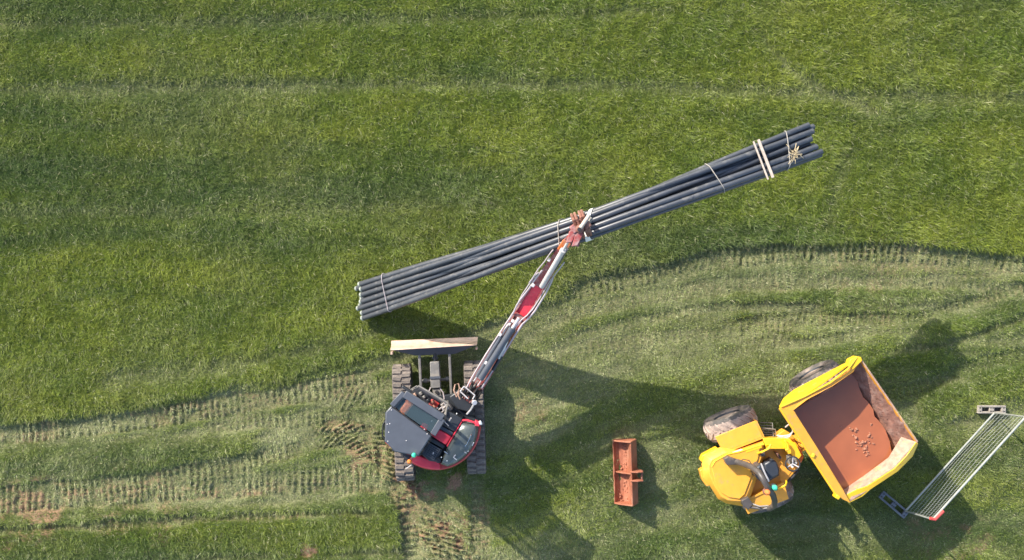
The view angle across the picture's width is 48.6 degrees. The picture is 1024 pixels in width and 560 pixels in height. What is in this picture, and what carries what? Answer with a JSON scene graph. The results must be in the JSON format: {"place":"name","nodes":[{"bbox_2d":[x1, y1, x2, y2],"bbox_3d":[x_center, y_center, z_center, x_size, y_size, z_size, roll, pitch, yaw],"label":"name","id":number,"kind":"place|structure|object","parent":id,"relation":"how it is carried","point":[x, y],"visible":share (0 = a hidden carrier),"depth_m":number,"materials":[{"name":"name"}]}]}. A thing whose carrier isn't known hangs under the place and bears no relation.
{"place":"outdoors","nodes":[
{"label":"outdoors","id":0,"kind":"place"},
{"bbox_2d":[0,0,1023,559],"bbox_3d":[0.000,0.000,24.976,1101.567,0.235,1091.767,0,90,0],"label":"ground","id":1,"kind":"structure","parent":0,"point":[300,464],"depth_m":24.96,"materials":[{"name":"green plant"}]},
{"bbox_2d":[382,209,592,480],"bbox_3d":[-1.015,1.347,22.813,2.993,4.295,6.722,22,90,0],"label":"excavator","id":2,"kind":"object","parent":1,"relation":"on","point":[424,428],"visible":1,"depth_m":23.56,"materials":[{"name":"metal"}]},
{"bbox_2d":[358,262,483,305],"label":"pipe","id":3,"kind":"object","parent":2,"relation":"hanging from","point":[411,287],"visible":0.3,"depth_m":23.72,"materials":[{"name":"black plastic"}]},
{"bbox_2d":[354,224,546,290],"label":"pipe","id":4,"kind":"object","parent":2,"relation":"hanging from","point":[356,288],"visible":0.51,"depth_m":22.51,"materials":[{"name":"black plastic"}]},
{"bbox_2d":[357,122,810,286],"bbox_3d":[1.210,-1.288,23.009,9.530,3.263,0.402,-19,90,0],"label":"pipe","id":5,"kind":"object","parent":4,"relation":"on","point":[790,132],"visible":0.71,"depth_m":21.54,"materials":[{"name":"black plastic"}]},
{"bbox_2d":[784,131,790,170],"bbox_3d":[5.187,-2.456,21.677,0.107,0.545,0.768,-5,90,0],"label":"twine","id":6,"kind":"object","parent":5,"relation":"attached to","point":[788,150],"visible":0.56,"depth_m":21.43,"materials":[{"name":"beige fabric"}]},
{"bbox_2d":[359,128,814,291],"bbox_3d":[1.241,-1.257,22.935,9.571,3.396,0.238,-19,90,0],"label":"pipe","id":7,"kind":"object","parent":4,"relation":"on","point":[732,160],"visible":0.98,"depth_m":21.53,"materials":[{"name":"black plastic"}]},
{"bbox_2d":[360,241,585,315],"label":"pipe","id":8,"kind":"object","parent":2,"relation":"hanging from","point":[379,307],"visible":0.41,"depth_m":23.83,"materials":[{"name":"black plastic"}]},
{"bbox_2d":[356,143,814,310],"bbox_3d":[1.245,-0.944,23.123,9.827,3.413,0.200,-19,90,0],"label":"pipe","id":9,"kind":"object","parent":2,"relation":"hanging from","point":[415,288],"visible":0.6,"depth_m":23.43,"materials":[{"name":"black plastic"}]},
{"bbox_2d":[585,207,594,241],"bbox_3d":[1.496,-1.055,21.647,0.185,0.575,0.682,5,90,0],"label":"sling","id":10,"kind":"object","parent":2,"relation":"hanging from","point":[586,237],"visible":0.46,"depth_m":21.45,"materials":[{"name":"white fabric"}]},
{"bbox_2d":[360,149,823,320],"bbox_3d":[1.308,-0.806,22.988,9.806,3.618,0.142,-20,90,0],"label":"pipe","id":11,"kind":"object","parent":2,"relation":"hanging from","point":[669,205],"visible":0.98,"depth_m":21.51,"materials":[{"name":"black plastic"}]},
{"bbox_2d":[419,144,818,290],"bbox_3d":[1.343,-0.945,23.025,9.524,3.692,0.137,-20,90,0],"label":"pipe","id":12,"kind":"object","parent":2,"relation":"hanging from","point":[728,178],"visible":0.73,"depth_m":21.35,"materials":[{"name":"black plastic"}]},
{"bbox_2d":[366,291,418,308],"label":"pipe","id":13,"kind":"object","parent":12,"relation":"on","point":[393,299],"visible":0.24,"depth_m":24.10,"materials":[{"name":"black plastic"}]},
{"bbox_2d":[753,141,768,179],"bbox_3d":[4.676,-2.247,21.302,0.030,0.039,0.770,-21,90,0],"label":"timber batten","id":14,"kind":"object","parent":12,"relation":"on","point":[758,154],"visible":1,"depth_m":21.29,"materials":[{"name":"beige wood"}]},
{"bbox_2d":[757,139,773,177],"bbox_3d":[4.771,-2.283,21.317,0.052,0.039,0.770,-21,90,0],"label":"timber batten","id":15,"kind":"object","parent":12,"relation":"on","point":[765,157],"visible":1,"depth_m":21.30,"materials":[{"name":"beige wood"}]},
{"bbox_2d":[786,143,802,163],"bbox_3d":[5.341,-2.385,21.384,0.303,0.070,0.393,-6,90,0],"label":"straw tuft","id":16,"kind":"object","parent":12,"relation":"on","point":[795,154],"visible":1,"depth_m":21.37,"materials":[{"name":"beige plant"}]},
{"bbox_2d":[440,136,808,272],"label":"pipe","id":17,"kind":"object","parent":2,"relation":"hanging from","point":[648,199],"visible":0.61,"depth_m":21.37,"materials":[{"name":"black plastic"}]},
{"bbox_2d":[360,137,805,298],"bbox_3d":[1.163,-1.108,23.112,9.484,3.441,0.210,-19,90,0],"label":"pipe","id":18,"kind":"object","parent":17,"relation":"on","point":[750,158],"visible":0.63,"depth_m":21.51,"materials":[{"name":"black plastic"}]},
{"bbox_2d":[359,201,651,297],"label":"pipe","id":19,"kind":"object","parent":18,"relation":"on","point":[411,278],"visible":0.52,"depth_m":23.46,"materials":[{"name":"black plastic"}]},
{"bbox_2d":[359,143,810,303],"bbox_3d":[1.196,-1.037,23.079,9.549,3.279,0.169,-19,90,0],"label":"pipe","id":20,"kind":"object","parent":18,"relation":"on","point":[401,287],"visible":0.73,"depth_m":23.43,"materials":[{"name":"black plastic"}]},
{"bbox_2d":[443,135,811,265],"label":"pipe","id":21,"kind":"object","parent":2,"relation":"hanging from","point":[569,222],"visible":0.48,"depth_m":21.58,"materials":[{"name":"black plastic"}]},
{"bbox_2d":[377,124,814,286],"bbox_3d":[1.317,-1.266,23.020,9.573,3.358,0.288,-20,90,0],"label":"pipe","id":22,"kind":"object","parent":21,"relation":"on","point":[813,126],"visible":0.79,"depth_m":21.68,"materials":[{"name":"black plastic"}]},
{"bbox_2d":[465,154,822,277],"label":"pipe","id":23,"kind":"object","parent":2,"relation":"hanging from","point":[680,206],"visible":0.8,"depth_m":21.40,"materials":[{"name":"black plastic"}]},
{"bbox_2d":[490,144,811,267],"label":"pipe","id":24,"kind":"object","parent":2,"relation":"hanging from","point":[705,183],"visible":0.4,"depth_m":21.42,"materials":[{"name":"black plastic"}]},
{"bbox_2d":[381,273,391,311],"bbox_3d":[-2.579,0.252,24.205,0.282,0.363,0.847,-12,90,0],"label":"twine","id":25,"kind":"object","parent":24,"relation":"attached to","point":[384,292],"visible":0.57,"depth_m":24.05,"materials":[{"name":"beige fabric"}]},
{"bbox_2d":[497,136,812,257],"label":"pipe","id":26,"kind":"object","parent":2,"relation":"hanging from","point":[771,154],"visible":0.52,"depth_m":21.44,"materials":[{"name":"black plastic"}]},
{"bbox_2d":[612,438,643,505],"bbox_3d":[2.525,4.195,24.701,0.654,0.599,1.415,0,90,0],"label":"digger bucket","id":27,"kind":"object","parent":1,"relation":"on","point":[626,485],"visible":1,"depth_m":24.84,"materials":[{"name":"metal"}]},
{"bbox_2d":[698,356,917,513],"bbox_3d":[6.112,3.587,23.684,4.304,2.649,2.730,-27,90,0],"label":"dumper","id":28,"kind":"object","parent":1,"relation":"on","point":[757,475],"visible":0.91,"depth_m":23.60,"materials":[{"name":"metal"}]},
{"bbox_2d":[794,374,891,489],"bbox_3d":[7.003,3.203,23.875,1.619,0.150,2.191,-27,90,0],"label":"mud load","id":29,"kind":"object","parent":28,"relation":"in","point":[844,404],"visible":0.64,"depth_m":23.80},
{"bbox_2d":[840,423,874,456],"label":"mud lumps","id":30,"kind":"object","parent":29,"relation":"on","point":[860,442],"visible":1,"depth_m":23.78,"materials":[{"name":"brown soil"}]},
{"bbox_2d":[878,490,907,517],"bbox_3d":[8.381,4.931,24.928,0.740,0.133,0.190,40,90,0],"label":"rubber base","id":31,"kind":"object","parent":1,"relation":"on","point":[893,504],"visible":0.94,"depth_m":24.87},
{"bbox_2d":[905,412,1023,520],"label":"wire fence","id":32,"kind":"object","parent":1,"relation":"on","point":[940,512],"visible":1,"depth_m":23.77,"materials":[{"name":"grey metal"}]},
{"bbox_2d":[976,405,1005,413],"bbox_3d":[10.531,2.844,24.928,0.622,0.133,0.186,0,90,0],"label":"rubber base","id":33,"kind":"object","parent":1,"relation":"on","point":[990,409],"visible":0.97,"depth_m":24.87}
]}

